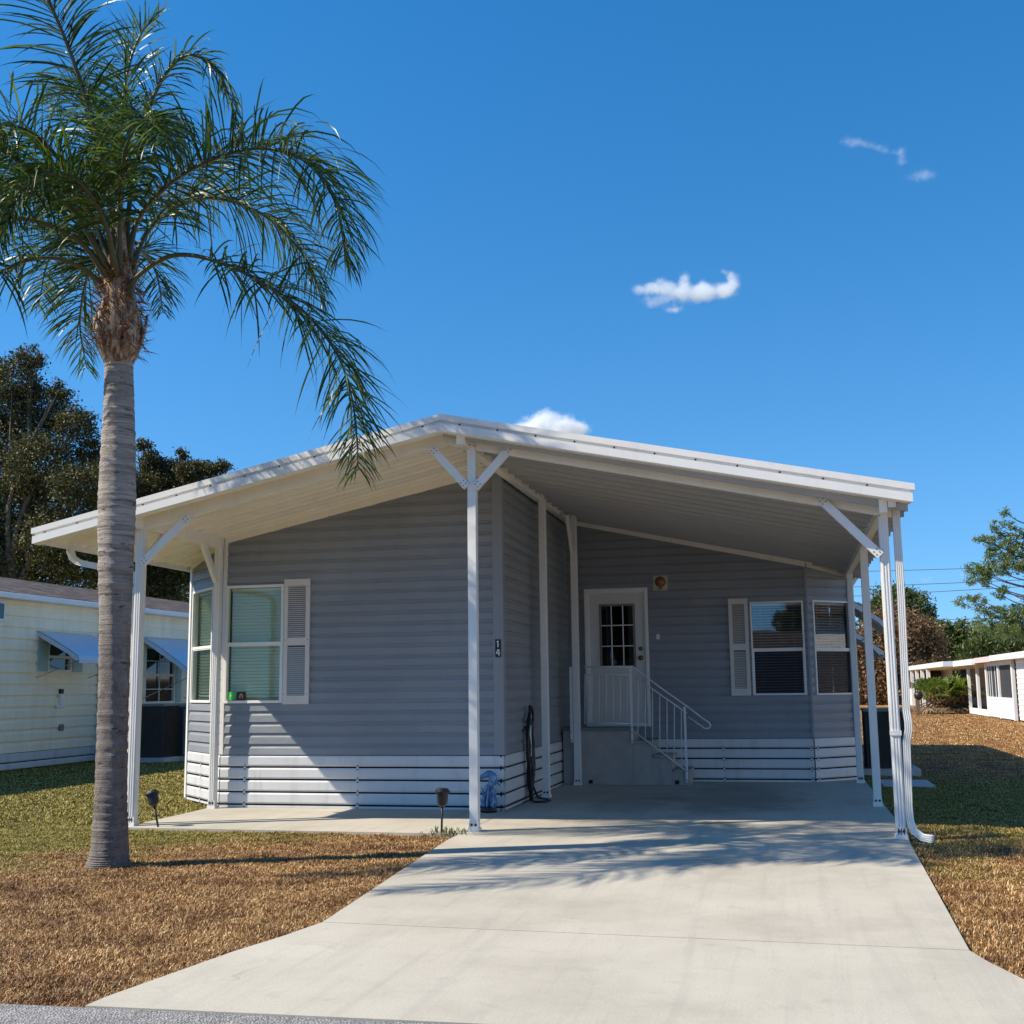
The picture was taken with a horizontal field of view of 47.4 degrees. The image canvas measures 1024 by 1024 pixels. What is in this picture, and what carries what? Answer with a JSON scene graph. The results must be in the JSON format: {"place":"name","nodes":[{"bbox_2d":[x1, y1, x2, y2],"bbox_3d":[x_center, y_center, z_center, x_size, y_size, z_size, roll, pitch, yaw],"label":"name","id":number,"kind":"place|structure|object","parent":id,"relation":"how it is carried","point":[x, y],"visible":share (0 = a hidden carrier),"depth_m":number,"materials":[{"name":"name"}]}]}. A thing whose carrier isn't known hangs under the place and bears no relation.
{"place":"outdoors","nodes":[
{"label":"outdoors","id":0,"kind":"place"},
{"bbox_2d":[0,760,206,825],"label":"lawn grass","id":1,"kind":"structure","parent":0,"point":[22,784],"depth_m":17.74,"materials":[{"name":"green plant"}]},
{"bbox_2d":[178,705,185,760],"bbox_3d":[-7.208,4.969,26.334,0.710,1.226,1.240,-3,-9,13],"label":"air conditioner","id":2,"kind":"object","parent":1,"relation":"on","point":[182,731],"visible":0.21,"depth_m":25.85,"materials":[{"name":"metal"}]},
{"bbox_2d":[0,1004,434,1023],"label":"road","id":3,"kind":"structure","parent":0,"point":[23,1014],"depth_m":5.44,"materials":[{"name":"grey asphalt"}]},
{"bbox_2d":[0,822,452,1008],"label":"lawn grass","id":4,"kind":"structure","parent":0,"point":[30,846],"depth_m":8.80,"materials":[{"name":"brown plant"}]},
{"bbox_2d":[0,0,402,870],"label":"palm tree","id":5,"kind":"object","parent":4,"relation":"on","point":[112,250],"visible":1,"depth_m":10.70,"materials":[{"name":"green plant"}]},
{"bbox_2d":[128,802,522,836],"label":"patio","id":6,"kind":"structure","parent":0,"point":[409,822],"depth_m":13.46,"materials":[{"name":"concrete"}]},
{"bbox_2d":[145,790,159,826],"bbox_3d":[-4.041,3.344,13.129,0.182,0.436,0.162,1,-9,-9],"label":"path light","id":7,"kind":"object","parent":6,"relation":"on","point":[152,797],"visible":1,"depth_m":13.09,"materials":[{"name":"black plastic"}]},
{"bbox_2d":[435,788,449,831],"bbox_3d":[-0.732,3.156,12.308,0.163,0.483,0.163,-3,-9,13],"label":"path light","id":8,"kind":"object","parent":6,"relation":"on","point":[442,797],"visible":0.99,"depth_m":12.28,"materials":[{"name":"black plastic"}]},
{"bbox_2d":[480,770,500,812],"bbox_3d":[-0.280,3.396,14.195,0.224,0.497,0.226,5,-10,-35],"label":"dolphin statue","id":9,"kind":"object","parent":6,"relation":"on","point":[489,801],"visible":0.98,"depth_m":14.16,"materials":[{"name":"blue ceramic"}]},
{"bbox_2d":[0,688,1023,1006],"bbox_3d":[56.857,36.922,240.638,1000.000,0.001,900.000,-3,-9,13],"label":"ground","id":10,"kind":"structure","parent":0,"point":[940,756],"depth_m":9.17,"materials":[{"name":"brown plant"}]},
{"bbox_2d":[0,343,101,589],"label":"oak tree","id":11,"kind":"object","parent":10,"relation":"on","point":[24,443],"visible":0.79,"depth_m":52.43,"materials":[{"name":"green plant"}]},
{"bbox_2d":[0,577,188,770],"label":"cream mobile home","id":12,"kind":"object","parent":10,"relation":"on","point":[49,652],"visible":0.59,"depth_m":24.66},
{"bbox_2d":[0,601,5,620],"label":"window","id":13,"kind":"structure","parent":12,"relation":"in","point":[0,601],"depth_m":22.97,"materials":[{"name":"white"}]},
{"bbox_2d":[48,643,71,671],"bbox_3d":[-9.606,3.077,24.746,0.090,0.615,0.836,-3,-9,13],"label":"window","id":14,"kind":"structure","parent":12,"relation":"in","point":[58,658],"depth_m":24.75,"materials":[{"name":"white"}]},
{"bbox_2d":[143,646,175,703],"bbox_3d":[-8.665,4.006,28.667,0.090,1.359,1.420,-3,-9,13],"label":"window","id":15,"kind":"structure","parent":12,"relation":"in","point":[159,674],"depth_m":28.64,"materials":[{"name":"white"}]},
{"bbox_2d":[76,573,189,601],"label":"hedge tree","id":16,"kind":"object","parent":10,"relation":"on","point":[187,595],"visible":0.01,"depth_m":73.91,"materials":[{"name":"green plant"}]},
{"bbox_2d":[78,437,237,600],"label":"oak tree","id":17,"kind":"object","parent":10,"relation":"on","point":[156,474],"visible":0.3,"depth_m":56.57,"materials":[{"name":"green plant"}]},
{"bbox_2d":[140,703,186,762],"bbox_3d":[-7.795,4.874,25.783,0.990,1.266,1.240,-3,-9,13],"label":"air conditioner","id":18,"kind":"object","parent":10,"relation":"on","point":[159,731],"visible":0.77,"depth_m":25.33,"materials":[{"name":"metal"}]},
{"bbox_2d":[420,826,479,836],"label":"weeds","id":19,"kind":"object","parent":10,"relation":"on","point":[454,832],"visible":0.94,"depth_m":12.12,"materials":[{"name":"green plant"}]},
{"bbox_2d":[31,414,933,842],"bbox_3d":[1.397,2.362,20.685,10.365,4.481,17.338,-3,-9,13],"label":"mobile home","id":20,"kind":"object","parent":10,"relation":"on","point":[449,600],"visible":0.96,"depth_m":15.17,"materials":[{"name":"grey plastic"}]},
{"bbox_2d":[190,587,213,702],"bbox_3d":[-4.268,1.863,16.277,0.144,1.570,0.930,5,-10,-32],"label":"window","id":21,"kind":"structure","parent":20,"relation":"in","point":[207,609],"depth_m":16.51,"materials":[{"name":"white paint"}]},
{"bbox_2d":[223,584,283,702],"bbox_3d":[-3.386,1.742,15.435,0.830,1.548,0.144,-3,-9,13],"label":"window","id":22,"kind":"structure","parent":20,"relation":"in","point":[243,644],"depth_m":15.47,"materials":[{"name":"glass"}]},
{"bbox_2d":[524,705,550,802],"bbox_3d":[0.334,3.228,15.517,0.352,1.314,0.489,-3,-9,13],"label":"garden hose","id":23,"kind":"object","parent":20,"relation":"attached to","point":[530,751],"visible":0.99,"depth_m":15.53,"materials":[{"name":"black plastic"}]},
{"bbox_2d":[584,587,650,725],"bbox_3d":[1.699,2.338,18.848,1.055,2.210,0.145,-3,-9,13],"label":"door","id":24,"kind":"structure","parent":20,"relation":"in","point":[615,619],"depth_m":18.86,"materials":[{"name":"paint"}]},
{"bbox_2d":[749,600,806,694],"bbox_3d":[4.176,2.135,18.330,0.820,1.460,0.144,-3,-9,13],"label":"window","id":25,"kind":"structure","parent":20,"relation":"in","point":[777,603],"depth_m":18.35,"materials":[{"name":"white paint"}]},
{"bbox_2d":[811,600,851,694],"bbox_3d":[5.049,2.147,18.494,0.845,1.477,0.144,5,-10,-32],"label":"window","id":26,"kind":"structure","parent":20,"relation":"in","point":[814,602],"depth_m":18.56,"materials":[{"name":"white paint"}]},
{"bbox_2d":[829,614,861,682],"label":"yard tree","id":27,"kind":"object","parent":10,"relation":"on","point":[830,635],"visible":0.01,"depth_m":103.84,"materials":[{"name":"brown plant"}]},
{"bbox_2d":[832,600,957,704],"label":"magnolia tree","id":28,"kind":"object","parent":10,"relation":"on","point":[920,630],"visible":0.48,"depth_m":80.56,"materials":[{"name":"brown plant"}]},
{"bbox_2d":[855,580,939,627],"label":"green tree","id":29,"kind":"object","parent":10,"relation":"on","point":[919,599],"visible":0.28,"depth_m":87.73,"materials":[{"name":"green plant"}]},
{"bbox_2d":[881,780,934,787],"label":"utility slab","id":30,"kind":"structure","parent":10,"relation":"on","point":[915,783],"depth_m":17.27,"materials":[{"name":"concrete"}]},
{"bbox_2d":[914,691,922,714],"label":"yard light post","id":31,"kind":"object","parent":10,"relation":"on","point":[918,696],"visible":1,"depth_m":53.40,"materials":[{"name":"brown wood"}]},
{"bbox_2d":[860,661,986,706],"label":"white carport home","id":32,"kind":"object","parent":10,"relation":"on","point":[945,668],"visible":0.24,"depth_m":71.33,"materials":[{"name":"white metal"}]},
{"bbox_2d":[909,674,985,714],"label":"shrub","id":33,"kind":"object","parent":10,"relation":"on","point":[949,691],"visible":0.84,"depth_m":56.12,"materials":[{"name":"green plant"}]},
{"bbox_2d":[919,616,975,677],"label":"green tree","id":34,"kind":"object","parent":10,"relation":"on","point":[958,631],"visible":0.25,"depth_m":96.72,"materials":[{"name":"green plant"}]},
{"bbox_2d":[950,506,1023,641],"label":"pine tree","id":35,"kind":"object","parent":10,"relation":"on","point":[985,578],"visible":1,"depth_m":74.85,"materials":[{"name":"green plant"}]},
{"bbox_2d":[952,619,1023,659],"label":"green tree","id":36,"kind":"object","parent":10,"relation":"on","point":[981,644],"visible":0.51,"depth_m":90.30,"materials":[{"name":"green plant"}]},
{"bbox_2d":[953,651,1023,720],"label":"white mobile home","id":37,"kind":"object","parent":10,"relation":"on","point":[1004,677],"visible":1,"depth_m":47.32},
{"bbox_2d":[0,0,1023,628],"label":"sky","id":38,"kind":"structure","parent":0,"point":[788,232],"materials":[{"name":"blue"}]},
{"bbox_2d":[85,922,1023,1023],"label":"driveway apron","id":39,"kind":"object","parent":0,"point":[396,973],"visible":0.96,"depth_m":5.99,"materials":[{"name":"concrete"}]},
{"bbox_2d":[323,779,968,949],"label":"driveway","id":40,"kind":"structure","parent":0,"point":[833,862],"depth_m":9.44,"materials":[{"name":"concrete"}]},
{"bbox_2d":[562,666,710,785],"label":"concrete steps","id":41,"kind":"structure","parent":40,"relation":"on","point":[617,755],"depth_m":17.88,"materials":[{"name":"paint"}]},
{"bbox_2d":[854,580,1014,586],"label":"power line","id":42,"kind":"object","parent":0,"point":[942,583],"visible":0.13,"depth_m":125.36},
{"bbox_2d":[860,587,1012,595],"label":"power line","id":43,"kind":"object","parent":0,"point":[954,590],"visible":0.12,"depth_m":124.19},
{"bbox_2d":[860,713,1023,762],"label":"lawn grass","id":44,"kind":"structure","parent":0,"point":[970,718],"depth_m":33.73,"materials":[{"name":"plant"}]},
{"bbox_2d":[863,761,1023,977],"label":"lawn grass","id":45,"kind":"structure","parent":0,"point":[989,786],"depth_m":11.26,"materials":[{"name":"brown plant"}]},
{"bbox_2d":[860,707,920,775],"bbox_3d":[6.336,3.884,19.782,0.960,1.110,1.140,-3,-9,13],"label":"air conditioner","id":46,"kind":"object","parent":45,"relation":"on","point":[885,760],"visible":0.28,"depth_m":19.39,"materials":[{"name":"metal"}]},
{"bbox_2d":[891,567,999,570],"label":"power line","id":47,"kind":"object","parent":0,"point":[937,569],"visible":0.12,"depth_m":125.97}
]}

